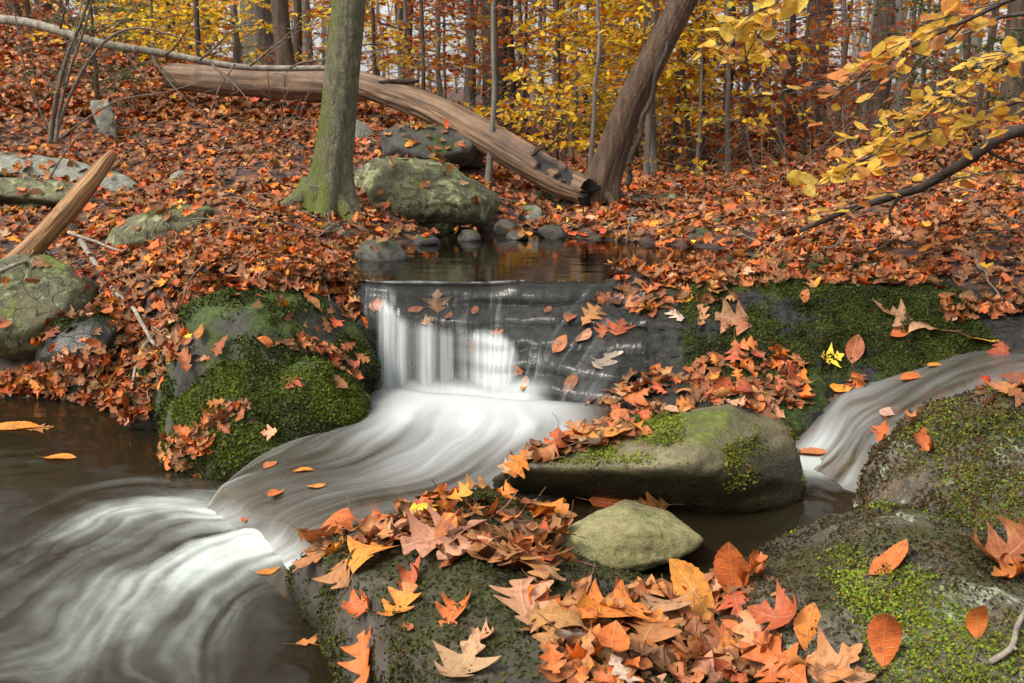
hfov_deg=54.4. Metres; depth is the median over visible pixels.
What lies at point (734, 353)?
fallen leaf
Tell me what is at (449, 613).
fallen leaf
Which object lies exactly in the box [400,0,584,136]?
sapling
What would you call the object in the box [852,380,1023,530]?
mossy boulder
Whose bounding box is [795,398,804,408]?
fallen leaf
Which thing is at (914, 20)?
sapling
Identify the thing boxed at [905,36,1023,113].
leafy branch
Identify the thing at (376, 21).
tree
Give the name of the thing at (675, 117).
sapling
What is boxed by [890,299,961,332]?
fallen leaf
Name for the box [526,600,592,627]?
fallen leaf
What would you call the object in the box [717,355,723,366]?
fallen leaf
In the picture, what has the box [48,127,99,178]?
fallen twig
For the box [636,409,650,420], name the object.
fallen leaf
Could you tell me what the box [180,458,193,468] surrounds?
fallen leaf
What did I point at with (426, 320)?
fallen leaf
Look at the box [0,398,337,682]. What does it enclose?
pool
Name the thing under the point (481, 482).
fallen leaf
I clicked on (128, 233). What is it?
mossy rock
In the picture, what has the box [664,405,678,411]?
fallen leaf
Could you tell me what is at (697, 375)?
fallen leaf
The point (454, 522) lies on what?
fallen leaf
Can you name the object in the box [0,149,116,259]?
broken branch
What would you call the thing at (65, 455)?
fallen leaf
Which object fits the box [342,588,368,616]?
fallen leaf
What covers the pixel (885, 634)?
fallen leaf
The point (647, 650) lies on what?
fallen leaf
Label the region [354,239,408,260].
mossy rock
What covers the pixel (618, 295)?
fallen leaf
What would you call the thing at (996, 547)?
fallen leaf
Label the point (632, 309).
fallen leaf
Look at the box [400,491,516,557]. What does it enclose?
fallen leaf
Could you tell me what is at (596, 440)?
fallen leaf
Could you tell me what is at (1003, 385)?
fallen leaf
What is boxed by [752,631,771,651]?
fallen leaf
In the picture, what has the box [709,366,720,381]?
fallen leaf
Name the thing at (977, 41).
tree
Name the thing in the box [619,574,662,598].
fallen leaf
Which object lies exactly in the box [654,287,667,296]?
fallen leaf
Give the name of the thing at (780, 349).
fallen leaf
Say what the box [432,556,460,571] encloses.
fallen leaf
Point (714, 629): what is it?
fallen leaf
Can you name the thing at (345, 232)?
mossy rock
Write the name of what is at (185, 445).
fallen leaf
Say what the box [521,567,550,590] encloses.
fallen leaf
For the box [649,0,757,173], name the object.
tree
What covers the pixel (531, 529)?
fallen leaf
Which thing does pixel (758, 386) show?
fallen leaf
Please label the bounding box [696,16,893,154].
sapling
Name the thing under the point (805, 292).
fallen leaf
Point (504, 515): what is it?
fallen leaf
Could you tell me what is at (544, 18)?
tree
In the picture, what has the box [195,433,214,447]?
fallen leaf
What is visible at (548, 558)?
fallen leaf
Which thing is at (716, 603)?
fallen leaf
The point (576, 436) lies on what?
fallen leaf
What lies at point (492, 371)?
waterfall
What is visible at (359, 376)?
fallen leaf
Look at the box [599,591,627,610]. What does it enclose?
fallen leaf
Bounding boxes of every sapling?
[0,0,116,32]
[12,0,264,65]
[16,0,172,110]
[48,0,251,60]
[78,0,230,46]
[107,0,305,58]
[127,0,318,64]
[270,0,395,70]
[290,0,480,87]
[320,0,481,78]
[361,0,527,90]
[367,0,498,96]
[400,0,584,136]
[417,0,549,108]
[453,0,586,124]
[464,0,669,160]
[477,0,674,158]
[478,0,624,125]
[484,0,522,185]
[488,0,690,165]
[490,1,648,137]
[508,1,636,130]
[527,0,750,154]
[532,0,748,156]
[535,0,782,175]
[539,59,692,135]
[560,0,836,168]
[579,1,755,150]
[580,0,788,160]
[583,0,753,169]
[585,0,752,133]
[622,0,823,172]
[639,38,751,174]
[667,0,816,147]
[692,0,867,133]
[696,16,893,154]
[705,0,800,109]
[737,0,906,134]
[750,1,885,152]
[771,0,926,125]
[785,0,960,133]
[814,0,968,114]
[830,0,1023,135]
[836,0,978,113]
[860,0,1005,117]
[905,0,1007,119]
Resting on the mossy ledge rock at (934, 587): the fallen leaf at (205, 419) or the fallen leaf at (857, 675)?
the fallen leaf at (857, 675)
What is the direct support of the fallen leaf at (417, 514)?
on the mossy mound
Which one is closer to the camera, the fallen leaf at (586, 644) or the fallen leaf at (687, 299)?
the fallen leaf at (586, 644)
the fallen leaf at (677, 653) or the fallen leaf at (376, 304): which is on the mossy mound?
the fallen leaf at (677, 653)
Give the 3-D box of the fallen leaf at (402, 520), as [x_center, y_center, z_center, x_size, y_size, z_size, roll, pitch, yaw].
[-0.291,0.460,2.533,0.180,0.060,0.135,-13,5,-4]
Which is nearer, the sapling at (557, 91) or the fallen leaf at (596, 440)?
the fallen leaf at (596, 440)
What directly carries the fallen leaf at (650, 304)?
on the rock ledge
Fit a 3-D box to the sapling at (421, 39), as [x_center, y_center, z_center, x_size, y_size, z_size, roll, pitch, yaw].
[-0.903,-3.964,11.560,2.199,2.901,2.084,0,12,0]
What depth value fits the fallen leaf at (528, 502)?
2.92 m
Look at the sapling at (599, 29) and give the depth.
8.92 m
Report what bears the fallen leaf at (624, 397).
on the rock ledge
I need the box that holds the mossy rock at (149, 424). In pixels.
[116,340,156,429]
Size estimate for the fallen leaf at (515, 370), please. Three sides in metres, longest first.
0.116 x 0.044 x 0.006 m
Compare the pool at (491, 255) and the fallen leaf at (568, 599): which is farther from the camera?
the pool at (491, 255)
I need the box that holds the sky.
[33,0,1006,92]
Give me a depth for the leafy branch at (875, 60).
3.05 m
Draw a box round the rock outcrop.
[380,123,482,168]
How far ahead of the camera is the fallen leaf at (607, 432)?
3.05 m
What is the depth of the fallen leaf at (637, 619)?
2.13 m
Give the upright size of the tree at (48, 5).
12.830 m
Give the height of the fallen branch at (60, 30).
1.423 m
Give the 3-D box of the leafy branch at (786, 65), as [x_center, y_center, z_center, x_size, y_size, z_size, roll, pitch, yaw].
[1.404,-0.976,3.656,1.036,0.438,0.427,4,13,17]
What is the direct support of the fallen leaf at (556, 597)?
on the mossy mound
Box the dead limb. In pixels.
[799,124,1023,232]
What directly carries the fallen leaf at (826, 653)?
on the mossy ledge rock at (934, 587)
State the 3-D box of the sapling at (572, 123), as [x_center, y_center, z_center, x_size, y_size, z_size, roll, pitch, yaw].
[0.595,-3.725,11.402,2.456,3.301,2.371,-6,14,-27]
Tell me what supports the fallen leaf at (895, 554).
on the mossy ledge rock at (934, 587)
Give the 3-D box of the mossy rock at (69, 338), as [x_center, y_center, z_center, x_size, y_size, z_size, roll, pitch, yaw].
[-2.076,0.123,4.908,0.512,0.597,0.467,4,13,18]
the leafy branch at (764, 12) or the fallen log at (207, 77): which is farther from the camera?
the fallen log at (207, 77)
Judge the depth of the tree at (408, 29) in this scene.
17.11 m
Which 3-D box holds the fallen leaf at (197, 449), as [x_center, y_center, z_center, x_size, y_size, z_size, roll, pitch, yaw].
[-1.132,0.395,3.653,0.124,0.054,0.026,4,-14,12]
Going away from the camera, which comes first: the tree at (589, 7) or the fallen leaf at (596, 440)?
the fallen leaf at (596, 440)
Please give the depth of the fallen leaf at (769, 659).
1.99 m
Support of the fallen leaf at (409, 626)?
on the mossy mound
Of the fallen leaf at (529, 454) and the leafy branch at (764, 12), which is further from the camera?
the leafy branch at (764, 12)
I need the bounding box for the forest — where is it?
[30,0,1005,123]
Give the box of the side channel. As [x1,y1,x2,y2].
[570,429,856,623]
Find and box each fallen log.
[158,63,324,102]
[358,71,602,205]
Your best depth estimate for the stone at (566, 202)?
7.11 m
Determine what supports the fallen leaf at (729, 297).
on the rock ledge
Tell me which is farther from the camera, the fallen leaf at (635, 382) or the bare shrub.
the bare shrub
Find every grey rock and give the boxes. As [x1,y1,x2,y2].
[167,170,185,182]
[355,120,380,137]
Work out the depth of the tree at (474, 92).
20.88 m
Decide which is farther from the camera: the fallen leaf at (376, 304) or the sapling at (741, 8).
the sapling at (741, 8)
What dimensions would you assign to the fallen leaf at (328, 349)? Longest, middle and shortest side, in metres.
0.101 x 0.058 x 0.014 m
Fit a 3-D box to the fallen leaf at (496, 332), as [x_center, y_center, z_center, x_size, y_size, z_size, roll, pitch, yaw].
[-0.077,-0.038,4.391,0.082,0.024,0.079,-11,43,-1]
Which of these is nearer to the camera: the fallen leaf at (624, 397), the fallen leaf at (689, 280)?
the fallen leaf at (624, 397)
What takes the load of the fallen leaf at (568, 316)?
on the rock ledge
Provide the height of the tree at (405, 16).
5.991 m
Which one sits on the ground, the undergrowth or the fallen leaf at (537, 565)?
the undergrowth
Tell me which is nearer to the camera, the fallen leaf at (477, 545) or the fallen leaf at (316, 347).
the fallen leaf at (477, 545)
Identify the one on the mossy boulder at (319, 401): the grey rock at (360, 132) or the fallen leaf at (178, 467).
the fallen leaf at (178, 467)
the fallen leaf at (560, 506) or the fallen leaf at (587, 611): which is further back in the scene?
the fallen leaf at (560, 506)
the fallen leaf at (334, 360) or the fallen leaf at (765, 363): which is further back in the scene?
the fallen leaf at (765, 363)
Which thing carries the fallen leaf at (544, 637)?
on the mossy mound
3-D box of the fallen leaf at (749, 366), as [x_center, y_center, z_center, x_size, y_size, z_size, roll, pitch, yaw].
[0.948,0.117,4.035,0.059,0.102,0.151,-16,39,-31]
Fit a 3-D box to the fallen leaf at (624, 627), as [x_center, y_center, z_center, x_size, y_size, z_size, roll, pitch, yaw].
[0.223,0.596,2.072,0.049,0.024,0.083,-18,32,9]
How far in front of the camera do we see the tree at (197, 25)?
10.99 m
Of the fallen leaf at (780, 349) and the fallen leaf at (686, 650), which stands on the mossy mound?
the fallen leaf at (686, 650)
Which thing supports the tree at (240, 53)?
on the ground
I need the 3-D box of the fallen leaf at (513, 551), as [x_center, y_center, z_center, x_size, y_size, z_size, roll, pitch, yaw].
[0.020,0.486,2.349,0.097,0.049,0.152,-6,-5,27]
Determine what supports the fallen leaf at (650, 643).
on the mossy mound
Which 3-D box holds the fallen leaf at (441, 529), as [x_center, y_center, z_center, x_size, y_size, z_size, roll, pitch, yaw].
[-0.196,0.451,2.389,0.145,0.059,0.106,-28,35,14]
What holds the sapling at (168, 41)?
on the ground
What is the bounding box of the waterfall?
[366,273,647,408]
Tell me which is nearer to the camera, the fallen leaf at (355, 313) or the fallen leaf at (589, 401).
the fallen leaf at (589, 401)
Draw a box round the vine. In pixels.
[624,41,668,187]
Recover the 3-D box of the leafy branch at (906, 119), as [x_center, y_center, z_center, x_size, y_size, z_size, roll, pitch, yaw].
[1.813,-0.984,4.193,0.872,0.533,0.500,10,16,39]
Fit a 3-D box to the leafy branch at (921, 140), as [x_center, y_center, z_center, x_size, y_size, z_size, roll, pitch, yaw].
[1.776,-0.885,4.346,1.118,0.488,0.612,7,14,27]
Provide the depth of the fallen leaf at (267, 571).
2.92 m
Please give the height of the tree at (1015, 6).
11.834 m
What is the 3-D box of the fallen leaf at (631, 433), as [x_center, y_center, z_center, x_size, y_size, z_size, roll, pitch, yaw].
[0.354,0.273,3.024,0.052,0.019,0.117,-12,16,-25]
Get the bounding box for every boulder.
[0,254,98,360]
[151,281,381,435]
[156,355,371,481]
[354,156,499,232]
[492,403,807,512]
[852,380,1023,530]
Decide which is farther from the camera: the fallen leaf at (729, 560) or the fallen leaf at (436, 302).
the fallen leaf at (436, 302)
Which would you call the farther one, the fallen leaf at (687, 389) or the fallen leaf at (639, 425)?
the fallen leaf at (687, 389)
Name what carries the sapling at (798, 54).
on the ground
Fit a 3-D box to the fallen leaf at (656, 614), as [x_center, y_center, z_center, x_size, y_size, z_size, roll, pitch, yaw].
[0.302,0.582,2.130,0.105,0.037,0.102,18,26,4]
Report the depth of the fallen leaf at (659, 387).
4.02 m
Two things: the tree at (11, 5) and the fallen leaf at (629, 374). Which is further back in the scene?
the tree at (11, 5)
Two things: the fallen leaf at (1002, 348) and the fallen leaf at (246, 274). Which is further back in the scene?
the fallen leaf at (246, 274)
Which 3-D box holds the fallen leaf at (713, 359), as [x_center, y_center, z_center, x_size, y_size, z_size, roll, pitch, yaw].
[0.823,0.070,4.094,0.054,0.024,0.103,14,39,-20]
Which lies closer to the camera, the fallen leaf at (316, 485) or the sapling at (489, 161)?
the fallen leaf at (316, 485)
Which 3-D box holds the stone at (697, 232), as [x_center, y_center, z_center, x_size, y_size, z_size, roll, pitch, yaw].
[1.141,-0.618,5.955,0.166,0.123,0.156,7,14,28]
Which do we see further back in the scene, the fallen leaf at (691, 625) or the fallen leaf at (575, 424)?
the fallen leaf at (575, 424)
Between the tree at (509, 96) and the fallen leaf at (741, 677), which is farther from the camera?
the tree at (509, 96)
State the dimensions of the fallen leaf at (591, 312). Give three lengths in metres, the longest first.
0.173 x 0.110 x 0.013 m
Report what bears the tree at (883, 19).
on the ground
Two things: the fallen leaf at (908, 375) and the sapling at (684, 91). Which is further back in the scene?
the sapling at (684, 91)
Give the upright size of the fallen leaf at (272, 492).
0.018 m
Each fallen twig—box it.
[0,252,58,273]
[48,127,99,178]
[67,231,122,251]
[78,238,166,396]
[859,226,926,257]
[988,609,1023,664]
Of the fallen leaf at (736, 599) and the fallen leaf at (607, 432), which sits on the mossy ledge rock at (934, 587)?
the fallen leaf at (736, 599)
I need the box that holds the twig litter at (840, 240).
[0,48,1023,338]
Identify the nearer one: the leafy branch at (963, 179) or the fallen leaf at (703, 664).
the fallen leaf at (703, 664)
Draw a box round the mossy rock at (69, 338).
[35,307,125,399]
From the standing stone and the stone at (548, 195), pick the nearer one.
the stone at (548, 195)
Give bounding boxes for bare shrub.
[0,0,214,143]
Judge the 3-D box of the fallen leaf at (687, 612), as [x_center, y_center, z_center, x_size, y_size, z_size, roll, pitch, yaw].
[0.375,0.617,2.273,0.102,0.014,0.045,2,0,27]
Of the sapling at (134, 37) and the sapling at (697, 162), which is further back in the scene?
the sapling at (134, 37)
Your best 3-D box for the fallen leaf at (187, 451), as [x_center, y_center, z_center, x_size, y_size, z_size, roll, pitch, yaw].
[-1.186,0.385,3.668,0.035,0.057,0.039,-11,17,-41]
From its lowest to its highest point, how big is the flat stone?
0.154 m
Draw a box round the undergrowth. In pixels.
[0,0,1020,184]
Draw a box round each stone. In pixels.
[17,203,47,209]
[57,223,80,237]
[90,100,116,137]
[412,234,440,244]
[457,229,481,240]
[494,219,521,234]
[506,230,528,239]
[516,205,543,222]
[533,190,554,201]
[538,224,564,238]
[558,499,703,570]
[559,200,581,207]
[593,222,613,225]
[629,194,654,200]
[655,193,679,202]
[688,228,713,239]
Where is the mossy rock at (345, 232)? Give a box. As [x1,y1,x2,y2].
[321,225,359,239]
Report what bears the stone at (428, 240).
on the ground
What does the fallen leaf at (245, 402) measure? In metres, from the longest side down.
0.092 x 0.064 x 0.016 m
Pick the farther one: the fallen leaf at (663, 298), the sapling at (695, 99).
the sapling at (695, 99)
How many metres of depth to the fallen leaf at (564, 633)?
1.93 m
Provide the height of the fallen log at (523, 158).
0.984 m
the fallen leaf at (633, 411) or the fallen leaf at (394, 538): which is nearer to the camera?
the fallen leaf at (394, 538)
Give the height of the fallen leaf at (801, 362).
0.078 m
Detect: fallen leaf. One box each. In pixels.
[0,421,52,429]
[14,423,53,432]
[32,452,75,458]
[163,433,182,444]
[163,440,172,458]
[170,457,187,472]
[172,423,194,438]
[178,439,187,450]
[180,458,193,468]
[185,440,194,454]
[188,442,217,455]
[189,421,197,436]
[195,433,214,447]
[199,407,217,425]
[217,422,231,435]
[229,397,250,410]
[243,268,254,276]
[248,567,279,574]
[257,336,272,347]
[262,461,277,470]
[262,489,283,495]
[280,367,302,387]
[283,634,319,645]
[284,520,337,543]
[289,467,313,472]
[292,539,346,571]
[297,333,306,352]
[298,481,324,487]
[312,343,321,355]
[312,549,352,588]
[314,531,342,555]
[320,343,336,352]
[321,498,356,534]
[324,256,336,262]
[331,355,340,365]
[334,293,348,303]
[338,628,370,682]
[342,535,397,593]
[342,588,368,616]
[346,360,359,371]
[347,295,360,305]
[349,309,360,318]
[350,362,363,379]
[355,506,379,520]
[367,582,420,615]
[369,297,385,312]
[370,509,432,541]
[371,510,389,520]
[376,510,392,538]
[382,532,411,552]
[392,498,409,512]
[397,555,419,590]
[398,502,438,516]
[399,508,459,546]
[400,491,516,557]
[401,306,422,311]
[402,509,427,519]
[402,621,413,630]
[410,483,457,502]
[413,499,434,504]
[418,629,500,676]
[419,314,434,326]
[421,289,452,312]
[432,479,472,500]
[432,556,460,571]
[435,590,470,626]
[436,534,505,559]
[437,494,480,517]
[440,508,457,527]
[445,312,451,317]
[461,473,515,504]
[465,498,484,515]
[466,340,475,355]
[467,529,573,562]
[467,533,493,547]
[470,618,495,638]
[471,305,478,314]
[485,497,498,516]
[485,522,513,547]
[487,327,502,336]
[487,543,515,565]
[489,577,557,642]
[493,455,522,472]
[494,540,535,559]
[496,504,526,520]
[497,472,518,498]
[504,438,529,477]
[511,366,527,374]
[512,493,549,505]
[514,487,545,503]
[518,552,559,580]
[520,376,528,389]
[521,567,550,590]
[523,514,536,530]
[524,531,551,544]
[525,448,533,458]
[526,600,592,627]
[527,432,565,462]
[527,547,574,561]
[527,600,596,635]
[530,540,597,566]
[532,625,563,652]
[533,497,568,519]
[533,525,584,537]
[535,591,569,610]
[537,499,573,534]
[537,612,595,644]
[539,623,566,673]
[541,565,566,582]
[544,305,551,312]
[544,579,660,625]
[546,334,566,355]
[547,413,566,456]
[558,581,593,605]
[558,657,589,682]
[561,373,577,401]
[562,428,575,435]
[562,604,578,629]
[563,312,577,322]
[563,409,628,441]
[564,442,589,451]
[565,419,593,432]
[569,423,634,445]
[569,618,594,671]
[570,328,591,343]
[571,563,594,591]
[574,659,595,682]
[575,497,620,506]
[576,573,601,626]
[578,413,603,443]
[580,302,606,327]
[581,344,622,368]
[582,397,595,405]
[583,420,595,435]
[586,635,613,662]
[586,666,616,682]
[589,418,613,425]
[591,291,605,304]
[594,322,611,344]
[595,416,610,424]
[597,620,629,651]
[598,436,608,447]
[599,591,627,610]
[602,396,614,403]
[605,637,640,682]
[606,318,635,336]
[607,420,617,426]
[611,382,633,397]
[611,402,620,408]
[611,408,629,422]
[613,292,624,298]
[613,576,646,590]
[616,585,697,625]
[617,430,640,435]
[617,617,629,637]
[618,389,643,405]
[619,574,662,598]
[620,289,645,308]
[620,414,636,421]
[621,404,639,413]
[621,617,682,656]
[622,368,641,382]
[622,387,649,405]
[623,415,644,431]
[624,303,637,311]
[627,617,639,630]
[628,629,658,647]
[628,639,657,655]
[631,604,675,627]
[633,380,642,385]
[634,492,683,509]
[635,299,653,311]
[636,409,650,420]
[640,671,666,682]
[646,301,658,307]
[648,308,656,319]
[650,358,660,370]
[651,381,668,393]
[652,363,676,378]
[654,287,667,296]
[655,573,676,599]
[661,277,679,288]
[661,296,674,302]
[664,308,683,321]
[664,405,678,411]
[667,644,685,662]
[669,376,683,383]
[669,558,713,620]
[669,609,698,618]
[672,627,708,643]
[672,631,713,659]
[675,294,693,303]
[675,388,694,393]
[676,395,694,409]
[681,283,691,291]
[684,276,698,284]
[684,593,723,651]
[687,650,722,682]
[690,370,704,379]
[692,612,735,665]
[695,352,710,366]
[696,304,709,325]
[697,578,720,598]
[702,387,723,404]
[704,573,714,580]
[704,612,741,641]
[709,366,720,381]
[710,349,718,365]
[710,373,741,391]
[711,591,719,612]
[713,542,749,592]
[714,298,752,335]
[714,658,731,679]
[716,591,750,618]
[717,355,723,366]
[717,632,760,662]
[718,391,746,405]
[719,619,737,636]
[721,629,738,652]
[723,328,744,361]
[723,657,747,682]
[725,294,736,301]
[730,356,757,378]
[730,368,743,380]
[730,609,765,652]
[734,656,761,682]
[736,398,766,413]
[736,551,766,590]
[737,377,757,394]
[738,336,757,350]
[740,633,807,682]
[747,580,797,631]
[749,380,763,389]
[751,348,767,357]
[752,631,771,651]
[754,633,785,682]
[757,388,765,411]
[758,369,786,379]
[762,356,769,370]
[763,397,790,421]
[769,371,783,391]
[770,356,794,371]
[771,341,790,361]
[772,391,795,402]
[778,656,824,671]
[783,363,796,377]
[789,358,804,367]
[793,602,820,650]
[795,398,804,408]
[798,447,826,453]
[800,289,809,301]
[806,626,862,682]
[814,656,842,682]
[821,343,843,367]
[830,663,887,682]
[845,334,864,369]
[857,539,908,575]
[867,614,902,666]
[872,298,899,316]
[879,407,894,418]
[889,325,908,336]
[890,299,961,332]
[895,372,920,380]
[921,362,940,365]
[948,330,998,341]
[965,605,988,638]
[971,513,1023,563]
[985,365,1023,392]
[986,341,1010,354]
[991,552,1023,577]
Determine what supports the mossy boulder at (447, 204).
on the ground
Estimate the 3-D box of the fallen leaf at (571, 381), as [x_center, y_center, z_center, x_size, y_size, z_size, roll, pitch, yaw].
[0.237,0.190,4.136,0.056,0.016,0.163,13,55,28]
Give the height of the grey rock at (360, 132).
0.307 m
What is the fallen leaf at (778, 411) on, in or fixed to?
on the rock ledge
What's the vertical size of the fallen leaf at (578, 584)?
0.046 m
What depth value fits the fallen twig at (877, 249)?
4.87 m
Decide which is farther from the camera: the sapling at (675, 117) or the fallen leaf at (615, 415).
the sapling at (675, 117)
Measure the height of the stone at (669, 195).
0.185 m
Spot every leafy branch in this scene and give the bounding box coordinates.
[690,0,809,72]
[753,12,1023,135]
[786,92,1023,195]
[787,163,1023,229]
[818,0,1014,110]
[825,56,1023,169]
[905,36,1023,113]
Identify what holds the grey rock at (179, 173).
on the ground
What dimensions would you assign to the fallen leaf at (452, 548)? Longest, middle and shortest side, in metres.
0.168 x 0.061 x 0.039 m
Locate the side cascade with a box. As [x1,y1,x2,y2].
[795,349,1023,492]
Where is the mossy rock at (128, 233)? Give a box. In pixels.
[105,204,213,246]
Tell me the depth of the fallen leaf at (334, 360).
4.03 m
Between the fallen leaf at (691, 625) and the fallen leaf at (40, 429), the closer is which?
the fallen leaf at (691, 625)
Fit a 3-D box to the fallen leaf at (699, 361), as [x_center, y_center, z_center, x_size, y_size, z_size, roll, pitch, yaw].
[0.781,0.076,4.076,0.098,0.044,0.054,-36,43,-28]
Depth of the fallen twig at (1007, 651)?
1.85 m
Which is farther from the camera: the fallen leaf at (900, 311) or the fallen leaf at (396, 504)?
the fallen leaf at (900, 311)
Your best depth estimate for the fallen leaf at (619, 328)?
4.31 m
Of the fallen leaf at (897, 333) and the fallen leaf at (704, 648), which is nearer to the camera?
the fallen leaf at (704, 648)
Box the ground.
[0,1,1023,411]
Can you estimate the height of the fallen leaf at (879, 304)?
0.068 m
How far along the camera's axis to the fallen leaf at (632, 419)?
3.19 m
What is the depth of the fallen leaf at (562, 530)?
2.52 m
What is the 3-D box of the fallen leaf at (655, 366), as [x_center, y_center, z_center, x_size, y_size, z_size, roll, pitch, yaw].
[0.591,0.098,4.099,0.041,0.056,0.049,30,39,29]
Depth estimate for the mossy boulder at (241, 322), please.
3.96 m
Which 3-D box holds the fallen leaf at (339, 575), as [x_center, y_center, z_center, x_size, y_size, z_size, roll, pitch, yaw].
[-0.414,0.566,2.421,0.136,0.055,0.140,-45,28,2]
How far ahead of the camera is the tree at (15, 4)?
16.93 m
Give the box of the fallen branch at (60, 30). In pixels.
[0,0,385,141]
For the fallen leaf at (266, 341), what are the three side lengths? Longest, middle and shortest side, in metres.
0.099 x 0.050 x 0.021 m
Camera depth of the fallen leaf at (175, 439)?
3.72 m
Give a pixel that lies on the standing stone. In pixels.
(103, 119)
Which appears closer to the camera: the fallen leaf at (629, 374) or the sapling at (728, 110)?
the fallen leaf at (629, 374)
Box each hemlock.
[865,0,1023,138]
[874,0,978,130]
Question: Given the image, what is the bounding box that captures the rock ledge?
[350,254,1023,430]
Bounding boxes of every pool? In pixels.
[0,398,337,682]
[187,230,753,281]
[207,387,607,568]
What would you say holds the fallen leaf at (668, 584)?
on the mossy mound
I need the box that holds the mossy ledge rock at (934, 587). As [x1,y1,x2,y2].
[708,496,1023,682]
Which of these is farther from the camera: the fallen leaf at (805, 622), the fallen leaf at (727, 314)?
the fallen leaf at (727, 314)
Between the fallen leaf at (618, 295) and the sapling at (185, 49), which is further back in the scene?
the sapling at (185, 49)
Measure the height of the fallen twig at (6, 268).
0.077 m
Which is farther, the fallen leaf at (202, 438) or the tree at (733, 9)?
the tree at (733, 9)
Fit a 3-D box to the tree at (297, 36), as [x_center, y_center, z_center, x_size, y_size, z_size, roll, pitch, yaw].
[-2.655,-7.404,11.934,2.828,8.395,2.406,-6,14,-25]
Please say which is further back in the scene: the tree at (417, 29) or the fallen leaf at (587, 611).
the tree at (417, 29)
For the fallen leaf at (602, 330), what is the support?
on the rock ledge
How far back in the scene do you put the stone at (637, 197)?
7.18 m
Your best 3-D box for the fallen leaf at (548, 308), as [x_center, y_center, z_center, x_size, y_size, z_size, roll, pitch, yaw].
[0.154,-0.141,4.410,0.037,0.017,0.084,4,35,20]
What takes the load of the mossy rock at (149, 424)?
on the ground
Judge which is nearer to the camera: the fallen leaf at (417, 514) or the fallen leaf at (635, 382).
the fallen leaf at (417, 514)
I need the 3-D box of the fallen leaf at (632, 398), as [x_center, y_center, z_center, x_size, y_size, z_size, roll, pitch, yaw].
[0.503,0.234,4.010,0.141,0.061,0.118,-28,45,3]
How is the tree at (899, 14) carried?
on the ground
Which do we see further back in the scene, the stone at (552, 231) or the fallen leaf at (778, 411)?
the stone at (552, 231)
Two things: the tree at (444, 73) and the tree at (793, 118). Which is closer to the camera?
the tree at (793, 118)
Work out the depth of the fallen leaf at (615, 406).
4.00 m
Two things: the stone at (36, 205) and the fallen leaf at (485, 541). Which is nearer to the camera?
the fallen leaf at (485, 541)
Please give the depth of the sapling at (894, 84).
16.42 m
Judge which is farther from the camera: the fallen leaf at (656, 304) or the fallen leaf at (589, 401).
the fallen leaf at (656, 304)
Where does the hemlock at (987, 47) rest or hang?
on the ground
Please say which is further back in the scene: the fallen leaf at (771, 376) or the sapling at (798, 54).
the sapling at (798, 54)
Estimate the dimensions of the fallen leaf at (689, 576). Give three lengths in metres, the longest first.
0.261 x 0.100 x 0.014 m
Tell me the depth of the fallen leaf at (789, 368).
4.04 m
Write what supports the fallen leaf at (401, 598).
on the mossy mound
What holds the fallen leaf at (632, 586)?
on the mossy mound
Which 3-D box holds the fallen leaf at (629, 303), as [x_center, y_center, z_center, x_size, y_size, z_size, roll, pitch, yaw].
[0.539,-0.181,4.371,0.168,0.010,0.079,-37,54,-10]
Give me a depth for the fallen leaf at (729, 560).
2.33 m
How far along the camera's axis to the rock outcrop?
7.33 m
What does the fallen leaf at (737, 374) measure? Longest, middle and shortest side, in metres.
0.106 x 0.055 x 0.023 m
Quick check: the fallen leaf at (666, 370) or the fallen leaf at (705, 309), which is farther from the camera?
the fallen leaf at (705, 309)
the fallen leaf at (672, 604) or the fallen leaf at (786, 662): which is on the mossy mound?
the fallen leaf at (672, 604)
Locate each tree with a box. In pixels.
[6,0,20,11]
[12,1,18,14]
[33,0,53,8]
[166,2,171,60]
[183,0,192,54]
[193,0,201,64]
[229,0,242,63]
[239,0,274,64]
[270,0,295,65]
[277,0,366,228]
[293,0,311,65]
[301,0,328,64]
[325,3,427,59]
[362,0,428,61]
[363,0,426,49]
[388,2,464,98]
[400,0,469,78]
[405,0,455,85]
[414,0,517,110]
[429,0,507,128]
[443,0,515,110]
[446,15,537,113]
[473,0,569,99]
[480,0,509,117]
[499,9,515,105]
[507,0,570,127]
[507,0,597,121]
[508,0,569,130]
[535,4,623,103]
[544,0,631,71]
[584,0,698,207]
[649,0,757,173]
[687,0,753,153]
[737,0,782,89]
[772,14,866,121]
[778,0,866,136]
[801,0,844,123]
[804,0,869,122]
[833,0,853,111]
[847,0,895,130]
[889,0,905,130]
[907,1,923,100]
[958,2,1002,106]
[960,0,987,110]
[996,0,1023,123]
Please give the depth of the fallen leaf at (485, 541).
2.31 m
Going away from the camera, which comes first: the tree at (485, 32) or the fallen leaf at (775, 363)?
the fallen leaf at (775, 363)
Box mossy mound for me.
[285,487,754,682]
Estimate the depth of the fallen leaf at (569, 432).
3.19 m
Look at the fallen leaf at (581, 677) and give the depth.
1.86 m
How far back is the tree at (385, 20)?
20.20 m
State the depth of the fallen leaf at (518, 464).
2.97 m
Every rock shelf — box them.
[0,151,137,191]
[0,177,97,205]
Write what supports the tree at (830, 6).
on the ground
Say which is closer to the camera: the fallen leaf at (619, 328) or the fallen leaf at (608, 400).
the fallen leaf at (608, 400)
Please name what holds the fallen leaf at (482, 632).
on the mossy mound
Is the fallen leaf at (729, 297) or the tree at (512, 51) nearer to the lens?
the fallen leaf at (729, 297)
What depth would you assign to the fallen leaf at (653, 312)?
4.32 m
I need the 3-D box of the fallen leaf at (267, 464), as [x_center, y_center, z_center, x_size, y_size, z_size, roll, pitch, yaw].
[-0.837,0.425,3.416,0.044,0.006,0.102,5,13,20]

